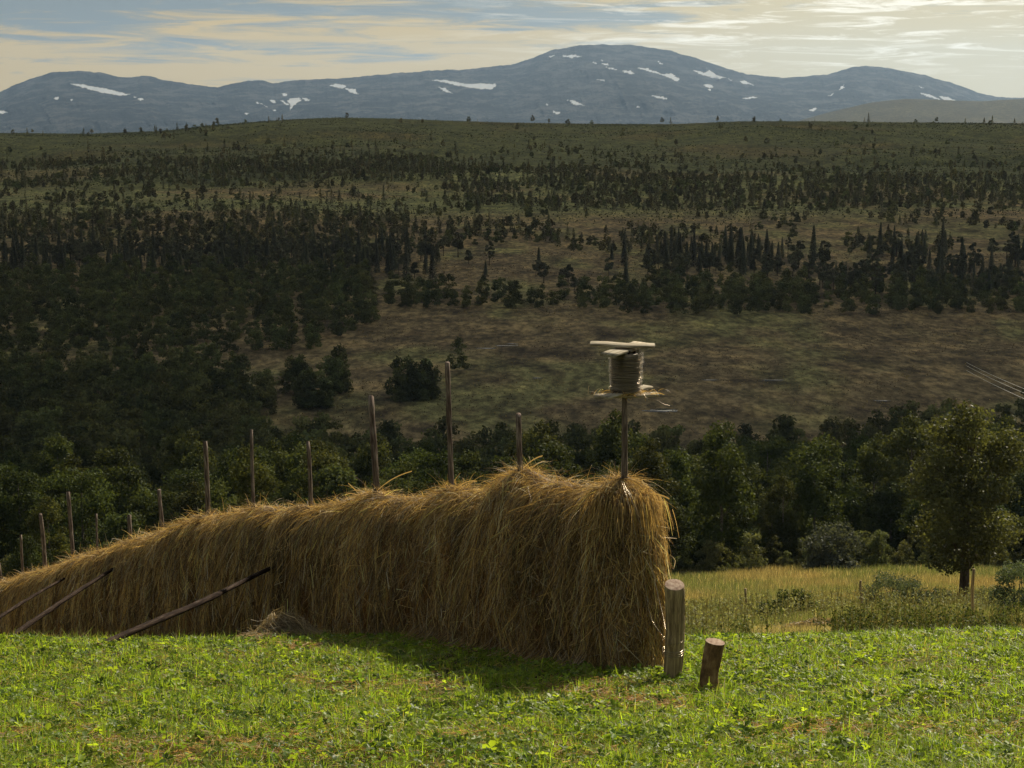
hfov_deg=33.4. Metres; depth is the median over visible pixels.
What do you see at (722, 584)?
meadow grass
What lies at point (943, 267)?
spruce tree
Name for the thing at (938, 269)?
spruce tree
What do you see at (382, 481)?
birch tree
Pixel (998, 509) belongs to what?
birch tree
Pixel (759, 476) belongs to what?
birch tree
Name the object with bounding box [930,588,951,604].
willow bush
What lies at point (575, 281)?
pine tree
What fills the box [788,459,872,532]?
birch tree
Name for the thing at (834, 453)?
birch tree
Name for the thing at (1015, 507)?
birch tree
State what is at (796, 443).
birch tree
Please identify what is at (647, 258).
pine tree
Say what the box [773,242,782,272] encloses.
spruce tree
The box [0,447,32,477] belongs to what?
birch tree
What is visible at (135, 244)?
pine tree
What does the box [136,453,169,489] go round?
birch tree
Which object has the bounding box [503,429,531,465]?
birch tree
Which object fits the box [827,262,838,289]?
pine tree
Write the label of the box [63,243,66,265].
spruce tree
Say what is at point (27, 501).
birch tree
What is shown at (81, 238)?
spruce tree
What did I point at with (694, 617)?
meadow herbs
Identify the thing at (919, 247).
pine tree
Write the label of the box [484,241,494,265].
pine tree
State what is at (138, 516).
birch tree
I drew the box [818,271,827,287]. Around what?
pine tree
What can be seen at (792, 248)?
pine tree
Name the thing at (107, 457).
birch tree
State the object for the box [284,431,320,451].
birch tree
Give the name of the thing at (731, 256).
spruce tree
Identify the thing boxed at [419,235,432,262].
pine tree
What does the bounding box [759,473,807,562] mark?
birch tree
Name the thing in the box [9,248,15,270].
spruce tree
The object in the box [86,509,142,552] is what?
birch tree
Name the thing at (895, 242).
pine tree
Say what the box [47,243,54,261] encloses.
pine tree
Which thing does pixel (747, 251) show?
spruce tree
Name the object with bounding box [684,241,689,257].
spruce tree
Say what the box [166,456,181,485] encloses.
birch tree
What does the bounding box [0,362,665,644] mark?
hay rack
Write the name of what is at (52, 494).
birch tree
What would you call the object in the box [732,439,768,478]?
birch tree
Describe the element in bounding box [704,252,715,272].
pine tree
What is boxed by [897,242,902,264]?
spruce tree
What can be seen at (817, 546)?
willow bush
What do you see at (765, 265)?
pine tree
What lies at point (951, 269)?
spruce tree
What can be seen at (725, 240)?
spruce tree
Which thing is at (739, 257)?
pine tree
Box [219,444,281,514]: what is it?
birch tree
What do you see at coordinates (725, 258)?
spruce tree
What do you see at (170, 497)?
birch tree
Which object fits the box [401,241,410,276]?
spruce tree
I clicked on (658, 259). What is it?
pine tree
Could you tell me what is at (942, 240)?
spruce tree
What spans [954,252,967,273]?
pine tree
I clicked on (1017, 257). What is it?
pine tree
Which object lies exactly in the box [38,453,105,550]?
birch tree
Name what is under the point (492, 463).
birch tree
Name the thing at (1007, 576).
willow bush
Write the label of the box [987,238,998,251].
pine tree
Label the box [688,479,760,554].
birch tree
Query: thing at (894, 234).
spruce tree
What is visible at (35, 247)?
spruce tree
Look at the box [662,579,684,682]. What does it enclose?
fence post
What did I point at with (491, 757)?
clover
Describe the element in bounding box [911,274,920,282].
pine tree
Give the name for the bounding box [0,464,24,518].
birch tree
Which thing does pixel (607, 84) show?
mountain
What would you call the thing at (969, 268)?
spruce tree
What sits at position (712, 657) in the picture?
fence post
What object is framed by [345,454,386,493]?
birch tree
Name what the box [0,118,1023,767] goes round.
ground
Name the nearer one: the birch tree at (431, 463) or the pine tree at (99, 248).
the birch tree at (431, 463)
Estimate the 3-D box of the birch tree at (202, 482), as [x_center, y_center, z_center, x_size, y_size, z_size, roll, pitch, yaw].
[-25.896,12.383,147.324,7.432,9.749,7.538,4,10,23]
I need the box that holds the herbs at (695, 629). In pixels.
[685,605,1022,634]
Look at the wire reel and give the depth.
15.23 m
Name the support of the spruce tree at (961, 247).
on the ground at (728, 400)
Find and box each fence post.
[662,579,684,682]
[698,638,724,691]
[744,588,746,604]
[859,580,862,606]
[971,569,974,610]
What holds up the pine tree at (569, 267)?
on the ground at (728, 400)
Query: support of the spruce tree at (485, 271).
on the ground at (728, 400)
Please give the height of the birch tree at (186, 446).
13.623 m
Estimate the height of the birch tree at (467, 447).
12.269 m
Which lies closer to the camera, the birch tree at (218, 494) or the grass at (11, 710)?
the grass at (11, 710)
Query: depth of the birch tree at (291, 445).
189.62 m
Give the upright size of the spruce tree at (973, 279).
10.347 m
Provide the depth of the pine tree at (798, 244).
732.03 m
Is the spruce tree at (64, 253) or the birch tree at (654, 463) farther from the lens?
the spruce tree at (64, 253)
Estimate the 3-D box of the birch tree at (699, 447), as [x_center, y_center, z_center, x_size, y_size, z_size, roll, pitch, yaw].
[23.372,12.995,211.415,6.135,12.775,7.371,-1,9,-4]
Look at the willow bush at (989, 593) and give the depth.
68.13 m
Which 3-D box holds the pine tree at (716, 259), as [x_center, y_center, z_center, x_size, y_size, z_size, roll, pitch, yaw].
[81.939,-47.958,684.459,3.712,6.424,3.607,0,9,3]
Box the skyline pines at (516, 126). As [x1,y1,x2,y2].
[11,112,1022,152]
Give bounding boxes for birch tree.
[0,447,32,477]
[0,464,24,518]
[0,466,50,571]
[0,482,45,562]
[1,459,20,480]
[2,534,55,579]
[19,465,142,555]
[23,493,77,565]
[33,433,79,508]
[37,474,67,509]
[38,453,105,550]
[71,439,95,469]
[74,444,163,534]
[85,463,169,533]
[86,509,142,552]
[89,541,111,551]
[122,511,146,535]
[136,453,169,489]
[141,470,161,491]
[143,490,186,534]
[155,424,188,489]
[156,467,211,517]
[161,428,219,496]
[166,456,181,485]
[169,478,211,522]
[176,441,215,499]
[190,472,222,494]
[199,478,243,513]
[201,444,275,507]
[216,440,257,480]
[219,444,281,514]
[242,457,283,508]
[262,437,294,503]
[266,445,292,494]
[269,440,324,507]
[273,501,290,508]
[275,435,304,488]
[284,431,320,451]
[288,437,347,507]
[295,494,327,505]
[312,461,371,503]
[323,443,350,473]
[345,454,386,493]
[346,432,393,494]
[364,475,399,495]
[379,443,402,471]
[380,447,428,481]
[380,449,410,466]
[383,458,426,496]
[398,439,433,456]
[405,448,442,479]
[409,448,469,496]
[423,443,447,461]
[444,449,487,483]
[454,444,491,477]
[472,475,493,487]
[475,454,516,487]
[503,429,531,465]
[507,456,555,479]
[510,419,570,470]
[524,439,599,484]
[531,457,572,470]
[541,420,567,447]
[569,439,600,481]
[579,444,608,474]
[587,408,636,483]
[593,431,657,479]
[594,465,638,479]
[628,437,690,557]
[640,478,696,565]
[655,446,700,553]
[676,453,718,547]
[683,419,770,563]
[686,438,715,472]
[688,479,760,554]
[696,452,716,478]
[713,449,769,532]
[716,434,754,470]
[727,438,772,463]
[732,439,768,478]
[743,434,793,493]
[748,493,788,555]
[750,457,794,526]
[753,473,798,528]
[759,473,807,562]
[784,440,854,558]
[785,432,844,519]
[786,440,810,466]
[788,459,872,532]
[832,439,860,465]
[838,438,900,538]
[843,453,907,515]
[846,433,875,476]
[849,431,906,531]
[858,477,915,562]
[869,411,944,540]
[897,460,932,497]
[898,483,971,564]
[900,435,933,477]
[906,397,1023,598]
[926,444,952,476]
[946,432,993,484]
[959,427,1023,521]
[977,504,1015,564]
[989,414,1023,506]
[997,468,1023,549]
[1009,472,1023,516]
[1015,516,1023,551]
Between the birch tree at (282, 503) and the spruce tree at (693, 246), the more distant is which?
the spruce tree at (693, 246)
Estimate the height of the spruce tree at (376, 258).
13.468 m
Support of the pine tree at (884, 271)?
on the ground at (728, 400)
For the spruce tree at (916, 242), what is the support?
on the ground at (728, 400)
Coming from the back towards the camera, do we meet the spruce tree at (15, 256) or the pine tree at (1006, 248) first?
the pine tree at (1006, 248)
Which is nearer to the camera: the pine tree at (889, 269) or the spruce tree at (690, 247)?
the pine tree at (889, 269)
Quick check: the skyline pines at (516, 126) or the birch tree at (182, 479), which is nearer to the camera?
the birch tree at (182, 479)
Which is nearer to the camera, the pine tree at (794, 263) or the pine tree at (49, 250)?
the pine tree at (794, 263)
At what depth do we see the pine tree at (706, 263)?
667.79 m
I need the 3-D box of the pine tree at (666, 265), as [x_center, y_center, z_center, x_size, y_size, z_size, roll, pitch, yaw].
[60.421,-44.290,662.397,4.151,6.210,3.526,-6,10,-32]
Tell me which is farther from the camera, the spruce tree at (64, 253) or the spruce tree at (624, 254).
the spruce tree at (624, 254)
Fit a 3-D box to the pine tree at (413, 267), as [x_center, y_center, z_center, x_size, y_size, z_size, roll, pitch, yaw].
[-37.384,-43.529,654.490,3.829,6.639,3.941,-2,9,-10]
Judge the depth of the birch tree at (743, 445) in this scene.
213.52 m
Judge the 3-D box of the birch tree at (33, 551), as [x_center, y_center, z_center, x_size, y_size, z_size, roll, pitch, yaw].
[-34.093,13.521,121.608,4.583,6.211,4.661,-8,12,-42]
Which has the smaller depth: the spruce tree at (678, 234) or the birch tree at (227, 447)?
the birch tree at (227, 447)
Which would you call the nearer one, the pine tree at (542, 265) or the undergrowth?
the undergrowth
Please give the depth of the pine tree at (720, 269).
673.76 m
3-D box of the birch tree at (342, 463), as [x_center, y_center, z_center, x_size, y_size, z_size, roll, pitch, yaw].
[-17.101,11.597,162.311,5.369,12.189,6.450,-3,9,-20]
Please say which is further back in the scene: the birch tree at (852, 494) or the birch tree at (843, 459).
the birch tree at (843, 459)
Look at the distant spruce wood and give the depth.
1080.37 m
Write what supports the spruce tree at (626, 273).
on the ground at (728, 400)
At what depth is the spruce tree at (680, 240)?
702.23 m
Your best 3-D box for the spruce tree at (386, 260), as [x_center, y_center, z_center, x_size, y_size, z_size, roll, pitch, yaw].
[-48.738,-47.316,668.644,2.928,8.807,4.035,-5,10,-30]
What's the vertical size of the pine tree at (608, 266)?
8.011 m
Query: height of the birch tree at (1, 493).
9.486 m
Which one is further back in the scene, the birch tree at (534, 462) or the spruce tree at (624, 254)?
the spruce tree at (624, 254)
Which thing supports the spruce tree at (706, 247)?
on the ground at (728, 400)
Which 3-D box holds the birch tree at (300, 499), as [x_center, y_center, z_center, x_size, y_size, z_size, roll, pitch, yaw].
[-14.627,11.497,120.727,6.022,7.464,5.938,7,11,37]
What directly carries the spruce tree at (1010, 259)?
on the ground at (728, 400)
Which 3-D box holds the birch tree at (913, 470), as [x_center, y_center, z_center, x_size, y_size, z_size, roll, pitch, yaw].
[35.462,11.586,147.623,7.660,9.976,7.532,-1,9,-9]
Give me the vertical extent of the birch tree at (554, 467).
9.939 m
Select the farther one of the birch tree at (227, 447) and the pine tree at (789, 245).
the pine tree at (789, 245)
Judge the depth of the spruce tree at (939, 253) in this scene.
652.22 m
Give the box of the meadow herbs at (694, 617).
[685,582,1021,634]
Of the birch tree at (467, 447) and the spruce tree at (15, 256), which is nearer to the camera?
the birch tree at (467, 447)
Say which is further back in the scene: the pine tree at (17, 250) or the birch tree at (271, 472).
the pine tree at (17, 250)
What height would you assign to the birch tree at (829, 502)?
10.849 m
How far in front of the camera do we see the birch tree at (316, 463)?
135.89 m
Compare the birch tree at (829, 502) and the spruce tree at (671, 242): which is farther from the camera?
the spruce tree at (671, 242)
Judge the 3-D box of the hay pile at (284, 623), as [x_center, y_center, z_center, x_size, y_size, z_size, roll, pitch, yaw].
[-2.562,2.889,19.571,1.337,0.764,1.012,0,9,0]
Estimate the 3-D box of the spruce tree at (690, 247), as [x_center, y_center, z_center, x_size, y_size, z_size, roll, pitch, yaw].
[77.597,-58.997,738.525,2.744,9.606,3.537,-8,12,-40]
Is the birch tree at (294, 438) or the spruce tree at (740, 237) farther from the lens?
the spruce tree at (740, 237)
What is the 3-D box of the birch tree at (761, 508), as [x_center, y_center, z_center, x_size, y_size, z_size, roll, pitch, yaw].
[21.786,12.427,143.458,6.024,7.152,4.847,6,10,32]
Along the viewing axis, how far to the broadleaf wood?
309.63 m
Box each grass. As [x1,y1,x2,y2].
[0,623,1023,767]
[8,561,1023,638]
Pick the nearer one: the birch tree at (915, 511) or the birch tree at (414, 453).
the birch tree at (915, 511)
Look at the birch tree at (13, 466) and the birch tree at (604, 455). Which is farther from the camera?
the birch tree at (13, 466)
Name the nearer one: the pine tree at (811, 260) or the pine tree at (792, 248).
the pine tree at (811, 260)
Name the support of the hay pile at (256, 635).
on the ground at (728, 400)
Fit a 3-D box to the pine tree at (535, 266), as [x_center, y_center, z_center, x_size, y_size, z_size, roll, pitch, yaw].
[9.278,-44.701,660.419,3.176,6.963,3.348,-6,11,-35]
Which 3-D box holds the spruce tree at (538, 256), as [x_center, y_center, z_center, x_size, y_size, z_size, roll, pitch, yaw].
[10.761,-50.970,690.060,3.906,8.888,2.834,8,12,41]
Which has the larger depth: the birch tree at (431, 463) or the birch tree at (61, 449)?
the birch tree at (61, 449)
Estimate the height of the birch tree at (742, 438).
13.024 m
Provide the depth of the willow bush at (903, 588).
65.75 m
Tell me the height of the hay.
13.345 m
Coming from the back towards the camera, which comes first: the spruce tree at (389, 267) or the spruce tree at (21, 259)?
the spruce tree at (21, 259)
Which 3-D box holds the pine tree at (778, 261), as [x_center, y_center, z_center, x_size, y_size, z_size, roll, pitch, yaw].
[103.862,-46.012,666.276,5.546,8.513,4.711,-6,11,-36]
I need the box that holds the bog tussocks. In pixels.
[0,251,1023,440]
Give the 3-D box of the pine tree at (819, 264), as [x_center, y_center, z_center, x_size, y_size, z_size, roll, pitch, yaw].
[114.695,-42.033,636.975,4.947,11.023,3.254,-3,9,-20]
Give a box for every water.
[642,408,677,411]
[763,379,782,380]
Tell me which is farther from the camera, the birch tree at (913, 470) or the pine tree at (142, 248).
the pine tree at (142, 248)
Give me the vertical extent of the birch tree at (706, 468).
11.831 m
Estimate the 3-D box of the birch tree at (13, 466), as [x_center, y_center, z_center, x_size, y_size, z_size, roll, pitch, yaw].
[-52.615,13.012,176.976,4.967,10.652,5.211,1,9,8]
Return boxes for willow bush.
[753,600,785,617]
[776,587,820,613]
[799,521,864,571]
[854,569,921,603]
[884,575,945,604]
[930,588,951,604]
[966,584,1009,603]
[988,558,1023,609]
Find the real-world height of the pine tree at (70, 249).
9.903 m
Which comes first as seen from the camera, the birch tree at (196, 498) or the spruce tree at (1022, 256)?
the birch tree at (196, 498)
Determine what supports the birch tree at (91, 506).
on the ground at (728, 400)
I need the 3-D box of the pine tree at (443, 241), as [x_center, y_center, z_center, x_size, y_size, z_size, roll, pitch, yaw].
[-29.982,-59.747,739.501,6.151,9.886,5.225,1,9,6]
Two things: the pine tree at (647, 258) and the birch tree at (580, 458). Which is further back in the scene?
the pine tree at (647, 258)
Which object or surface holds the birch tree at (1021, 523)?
on the ground at (728, 400)
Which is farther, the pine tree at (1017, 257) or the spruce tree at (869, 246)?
the spruce tree at (869, 246)
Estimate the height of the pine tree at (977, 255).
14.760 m
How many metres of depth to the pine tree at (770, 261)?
655.26 m
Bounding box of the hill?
[800,99,1023,123]
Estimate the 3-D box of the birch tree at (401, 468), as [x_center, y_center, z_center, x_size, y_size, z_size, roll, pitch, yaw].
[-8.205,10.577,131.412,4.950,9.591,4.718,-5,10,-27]
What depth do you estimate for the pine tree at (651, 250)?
681.76 m
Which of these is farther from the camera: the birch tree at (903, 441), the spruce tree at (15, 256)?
the spruce tree at (15, 256)
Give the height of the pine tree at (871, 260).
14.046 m
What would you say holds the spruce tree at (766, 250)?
on the ground at (728, 400)
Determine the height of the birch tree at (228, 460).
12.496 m
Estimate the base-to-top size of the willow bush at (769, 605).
0.868 m
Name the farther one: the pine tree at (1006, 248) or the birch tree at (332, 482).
the pine tree at (1006, 248)
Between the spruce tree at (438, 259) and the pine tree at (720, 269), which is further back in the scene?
the spruce tree at (438, 259)
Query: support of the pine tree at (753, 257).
on the ground at (728, 400)
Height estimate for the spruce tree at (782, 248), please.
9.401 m
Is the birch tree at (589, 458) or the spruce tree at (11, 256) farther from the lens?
the spruce tree at (11, 256)
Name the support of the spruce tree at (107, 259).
on the ground at (728, 400)
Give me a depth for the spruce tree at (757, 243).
734.12 m
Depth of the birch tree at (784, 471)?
164.12 m
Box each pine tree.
[0,241,6,258]
[12,242,24,262]
[36,231,49,259]
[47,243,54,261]
[63,242,75,259]
[92,240,102,253]
[108,240,113,254]
[129,235,141,255]
[136,243,146,255]
[154,236,162,264]
[203,235,214,253]
[386,243,401,255]
[400,229,411,252]
[410,262,418,277]
[415,241,423,260]
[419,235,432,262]
[434,244,440,257]
[436,235,449,255]
[451,231,463,256]
[464,250,472,263]
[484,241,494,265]
[532,260,539,271]
[537,262,549,282]
[558,268,570,279]
[565,264,574,282]
[570,276,578,290]
[603,257,613,275]
[641,254,652,272]
[643,247,655,268]
[654,255,663,268]
[663,262,672,269]
[701,251,711,270]
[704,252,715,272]
[712,256,719,266]
[718,263,724,272]
[736,250,747,271]
[746,248,758,272]
[761,258,772,274]
[762,254,774,277]
[773,255,785,275]
[785,237,791,249]
[787,244,799,270]
[788,253,799,275]
[795,247,804,265]
[796,240,805,251]
[802,254,816,281]
[813,257,825,284]
[816,240,831,260]
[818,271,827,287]
[820,255,827,270]
[824,263,832,279]
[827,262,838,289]
[848,262,858,281]
[858,260,869,275]
[865,248,880,277]
[869,262,883,293]
[879,266,887,277]
[887,262,893,273]
[890,231,903,256]
[911,249,926,269]
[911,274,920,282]
[914,245,922,256]
[945,254,955,270]
[946,255,956,264]
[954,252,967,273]
[967,242,981,272]
[968,255,979,265]
[986,265,994,274]
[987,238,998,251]
[993,266,1009,283]
[1002,242,1010,256]
[1007,232,1019,260]
[1011,235,1023,266]
[1012,248,1020,265]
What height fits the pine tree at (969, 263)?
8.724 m
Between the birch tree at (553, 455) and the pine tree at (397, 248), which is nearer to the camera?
the birch tree at (553, 455)
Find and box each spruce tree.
[2,238,7,264]
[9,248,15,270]
[11,245,18,266]
[14,228,19,259]
[17,231,26,270]
[32,236,42,268]
[57,248,61,269]
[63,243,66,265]
[79,229,83,243]
[105,250,110,271]
[138,250,143,269]
[373,240,380,272]
[384,252,390,272]
[386,256,390,275]
[388,239,394,270]
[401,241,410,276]
[403,227,410,262]
[422,251,427,273]
[423,227,427,254]
[426,245,436,283]
[435,240,440,261]
[482,260,487,275]
[536,247,541,264]
[610,246,614,259]
[620,233,629,265]
[623,260,629,283]
[660,231,668,263]
[668,226,673,260]
[670,240,676,272]
[676,228,679,246]
[677,232,682,253]
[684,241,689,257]
[689,231,698,266]
[689,237,692,256]
[698,241,703,260]
[704,239,708,258]
[721,225,727,255]
[724,244,727,261]
[725,227,735,263]
[727,240,734,263]
[734,227,745,267]
[738,243,748,274]
[746,243,748,259]
[747,231,753,257]
[756,234,760,255]
[756,242,761,261]
[763,229,769,254]
[770,241,774,259]
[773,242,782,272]
[780,237,784,257]
[809,225,817,260]
[844,261,847,284]
[867,235,871,254]
[876,223,883,254]
[888,226,898,255]
[890,245,894,262]
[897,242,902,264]
[912,233,920,257]
[921,238,927,263]
[926,249,931,269]
[934,242,942,273]
[935,255,941,282]
[939,220,946,256]
[941,247,945,275]
[943,230,948,253]
[950,261,954,281]
[957,236,966,270]
[967,252,971,272]
[969,263,976,290]
[979,255,985,284]
[988,246,993,266]
[1008,244,1014,276]
[1020,239,1023,259]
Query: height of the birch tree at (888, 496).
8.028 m
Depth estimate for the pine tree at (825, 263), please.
643.12 m
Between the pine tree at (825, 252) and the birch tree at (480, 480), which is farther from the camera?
the pine tree at (825, 252)
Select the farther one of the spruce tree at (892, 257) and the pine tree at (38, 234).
the pine tree at (38, 234)
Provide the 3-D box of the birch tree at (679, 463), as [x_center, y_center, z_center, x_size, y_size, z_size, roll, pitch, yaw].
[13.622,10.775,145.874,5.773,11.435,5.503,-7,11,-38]
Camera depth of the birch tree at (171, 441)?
214.62 m
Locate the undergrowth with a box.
[0,525,1023,579]
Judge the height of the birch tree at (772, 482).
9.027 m
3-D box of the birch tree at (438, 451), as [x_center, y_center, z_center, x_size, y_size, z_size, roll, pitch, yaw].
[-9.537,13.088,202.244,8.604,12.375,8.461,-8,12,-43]
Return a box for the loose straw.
[0,628,1023,767]
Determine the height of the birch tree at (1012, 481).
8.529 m
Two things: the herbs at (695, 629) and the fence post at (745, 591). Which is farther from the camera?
the fence post at (745, 591)
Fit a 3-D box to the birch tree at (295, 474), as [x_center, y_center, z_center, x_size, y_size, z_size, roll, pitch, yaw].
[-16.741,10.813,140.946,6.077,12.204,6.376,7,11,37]
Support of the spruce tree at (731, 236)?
on the ground at (728, 400)
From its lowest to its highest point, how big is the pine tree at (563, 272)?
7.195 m
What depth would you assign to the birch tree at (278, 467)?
172.82 m
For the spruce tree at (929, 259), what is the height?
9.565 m
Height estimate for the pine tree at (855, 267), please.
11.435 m
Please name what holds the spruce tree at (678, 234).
on the ground at (728, 400)
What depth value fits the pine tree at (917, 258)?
636.49 m
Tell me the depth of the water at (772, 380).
402.84 m
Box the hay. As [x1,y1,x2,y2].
[0,455,678,673]
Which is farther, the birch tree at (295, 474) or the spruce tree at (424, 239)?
the spruce tree at (424, 239)
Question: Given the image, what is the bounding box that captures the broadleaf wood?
[0,330,1023,477]
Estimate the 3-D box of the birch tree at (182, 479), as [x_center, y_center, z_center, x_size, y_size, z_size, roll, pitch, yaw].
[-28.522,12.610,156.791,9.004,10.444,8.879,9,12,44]
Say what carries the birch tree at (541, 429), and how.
on the ground at (728, 400)
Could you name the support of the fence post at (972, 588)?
on the ground at (728, 400)
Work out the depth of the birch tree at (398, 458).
208.57 m
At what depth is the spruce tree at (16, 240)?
731.11 m
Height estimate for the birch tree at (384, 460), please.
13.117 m
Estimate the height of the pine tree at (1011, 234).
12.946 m
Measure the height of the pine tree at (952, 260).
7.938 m
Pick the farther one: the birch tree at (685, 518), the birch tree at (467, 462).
the birch tree at (467, 462)
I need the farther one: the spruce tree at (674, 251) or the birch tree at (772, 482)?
the spruce tree at (674, 251)
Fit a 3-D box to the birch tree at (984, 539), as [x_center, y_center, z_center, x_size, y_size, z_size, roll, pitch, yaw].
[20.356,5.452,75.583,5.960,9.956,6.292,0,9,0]
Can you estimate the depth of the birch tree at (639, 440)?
157.85 m
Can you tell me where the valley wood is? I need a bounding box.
[0,198,1023,408]
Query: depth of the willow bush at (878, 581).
68.18 m
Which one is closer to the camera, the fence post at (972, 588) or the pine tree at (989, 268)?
the fence post at (972, 588)
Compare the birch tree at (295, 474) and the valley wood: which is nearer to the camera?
the birch tree at (295, 474)
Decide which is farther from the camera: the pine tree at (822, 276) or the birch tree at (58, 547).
the pine tree at (822, 276)
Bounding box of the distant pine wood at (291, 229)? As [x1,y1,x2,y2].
[0,140,1023,252]
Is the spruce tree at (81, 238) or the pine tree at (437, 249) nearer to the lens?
the pine tree at (437, 249)
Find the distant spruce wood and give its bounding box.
[0,138,1023,254]
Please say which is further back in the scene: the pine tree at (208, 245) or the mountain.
the mountain
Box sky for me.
[0,0,1023,97]
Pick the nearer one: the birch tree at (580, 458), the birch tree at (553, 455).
the birch tree at (553, 455)
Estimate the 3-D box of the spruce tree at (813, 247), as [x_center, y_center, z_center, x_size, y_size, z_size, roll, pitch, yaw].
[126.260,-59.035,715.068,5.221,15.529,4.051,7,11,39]
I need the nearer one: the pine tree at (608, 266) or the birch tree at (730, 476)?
the birch tree at (730, 476)
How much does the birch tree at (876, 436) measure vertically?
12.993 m
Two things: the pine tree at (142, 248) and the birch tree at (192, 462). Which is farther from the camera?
the pine tree at (142, 248)
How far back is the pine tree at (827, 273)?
631.42 m
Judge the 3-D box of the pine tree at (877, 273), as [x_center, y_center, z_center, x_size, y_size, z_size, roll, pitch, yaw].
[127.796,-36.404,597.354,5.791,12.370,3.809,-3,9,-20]
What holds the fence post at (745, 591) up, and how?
on the ground at (728, 400)
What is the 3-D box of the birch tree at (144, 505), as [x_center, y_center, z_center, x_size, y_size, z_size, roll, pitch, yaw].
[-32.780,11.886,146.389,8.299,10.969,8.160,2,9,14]
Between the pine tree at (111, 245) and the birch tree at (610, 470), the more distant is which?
the pine tree at (111, 245)
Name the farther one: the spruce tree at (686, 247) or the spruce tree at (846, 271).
the spruce tree at (686, 247)
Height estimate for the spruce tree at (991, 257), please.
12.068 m
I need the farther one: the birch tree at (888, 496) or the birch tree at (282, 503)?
the birch tree at (888, 496)
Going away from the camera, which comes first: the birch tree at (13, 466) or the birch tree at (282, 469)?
the birch tree at (282, 469)
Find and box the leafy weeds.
[698,596,1023,633]
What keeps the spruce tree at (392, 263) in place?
on the ground at (728, 400)
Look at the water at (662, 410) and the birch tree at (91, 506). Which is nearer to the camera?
the birch tree at (91, 506)
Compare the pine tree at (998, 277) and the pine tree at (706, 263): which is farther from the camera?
the pine tree at (706, 263)
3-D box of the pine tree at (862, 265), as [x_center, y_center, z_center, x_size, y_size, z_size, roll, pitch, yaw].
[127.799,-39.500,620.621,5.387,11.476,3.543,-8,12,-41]
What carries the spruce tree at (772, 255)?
on the ground at (728, 400)
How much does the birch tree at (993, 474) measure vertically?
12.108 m
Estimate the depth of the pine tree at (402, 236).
727.66 m
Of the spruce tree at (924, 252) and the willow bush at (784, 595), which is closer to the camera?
the willow bush at (784, 595)
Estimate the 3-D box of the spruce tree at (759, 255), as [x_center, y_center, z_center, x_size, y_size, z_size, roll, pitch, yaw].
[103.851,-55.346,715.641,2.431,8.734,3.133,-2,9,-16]
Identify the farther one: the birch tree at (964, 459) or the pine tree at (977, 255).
the pine tree at (977, 255)
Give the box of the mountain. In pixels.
[0,44,1023,133]
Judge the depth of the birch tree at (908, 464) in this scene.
170.59 m
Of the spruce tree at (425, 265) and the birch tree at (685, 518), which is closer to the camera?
the birch tree at (685, 518)
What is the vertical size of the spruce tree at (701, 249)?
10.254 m
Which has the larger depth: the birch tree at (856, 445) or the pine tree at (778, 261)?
the pine tree at (778, 261)
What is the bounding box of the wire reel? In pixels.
[588,341,669,405]
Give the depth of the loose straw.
12.17 m
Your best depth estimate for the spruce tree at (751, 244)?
726.54 m
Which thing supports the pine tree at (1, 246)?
on the ground at (728, 400)
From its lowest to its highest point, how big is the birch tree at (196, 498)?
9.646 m
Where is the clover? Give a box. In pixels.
[0,625,1023,767]
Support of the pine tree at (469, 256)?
on the ground at (728, 400)
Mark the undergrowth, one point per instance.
(714, 559)
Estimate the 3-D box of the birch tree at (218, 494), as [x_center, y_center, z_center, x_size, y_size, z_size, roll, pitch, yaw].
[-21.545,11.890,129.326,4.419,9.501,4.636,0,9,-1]
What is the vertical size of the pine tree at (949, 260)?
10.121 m
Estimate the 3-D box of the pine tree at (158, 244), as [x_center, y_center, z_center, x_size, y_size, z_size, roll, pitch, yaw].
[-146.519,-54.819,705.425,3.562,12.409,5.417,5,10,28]
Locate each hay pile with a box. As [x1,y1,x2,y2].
[233,626,290,640]
[234,605,344,637]
[773,616,864,627]
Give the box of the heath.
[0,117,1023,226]
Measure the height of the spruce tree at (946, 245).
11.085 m
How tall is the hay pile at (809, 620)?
0.671 m
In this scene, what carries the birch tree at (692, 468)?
on the ground at (728, 400)
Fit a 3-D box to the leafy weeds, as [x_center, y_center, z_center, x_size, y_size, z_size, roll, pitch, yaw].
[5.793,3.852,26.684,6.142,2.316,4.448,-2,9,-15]
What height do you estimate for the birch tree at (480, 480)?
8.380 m
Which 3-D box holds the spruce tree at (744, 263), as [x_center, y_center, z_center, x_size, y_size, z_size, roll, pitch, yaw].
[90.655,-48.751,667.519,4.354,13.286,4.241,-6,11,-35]
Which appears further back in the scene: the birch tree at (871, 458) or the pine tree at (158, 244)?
the pine tree at (158, 244)
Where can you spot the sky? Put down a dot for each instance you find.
(975, 45)
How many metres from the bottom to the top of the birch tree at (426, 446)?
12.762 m
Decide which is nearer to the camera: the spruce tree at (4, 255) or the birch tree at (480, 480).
the birch tree at (480, 480)
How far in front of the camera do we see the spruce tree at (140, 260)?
664.86 m
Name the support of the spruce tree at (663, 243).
on the ground at (728, 400)
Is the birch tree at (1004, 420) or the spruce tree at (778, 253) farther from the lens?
the spruce tree at (778, 253)
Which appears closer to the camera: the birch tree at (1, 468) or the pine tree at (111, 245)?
the birch tree at (1, 468)
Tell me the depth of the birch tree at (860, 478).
160.28 m
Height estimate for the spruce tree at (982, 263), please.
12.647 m
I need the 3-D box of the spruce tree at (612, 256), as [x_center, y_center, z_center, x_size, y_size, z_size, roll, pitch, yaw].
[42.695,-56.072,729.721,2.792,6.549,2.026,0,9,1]
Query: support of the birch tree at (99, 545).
on the ground at (728, 400)
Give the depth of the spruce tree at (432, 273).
635.16 m

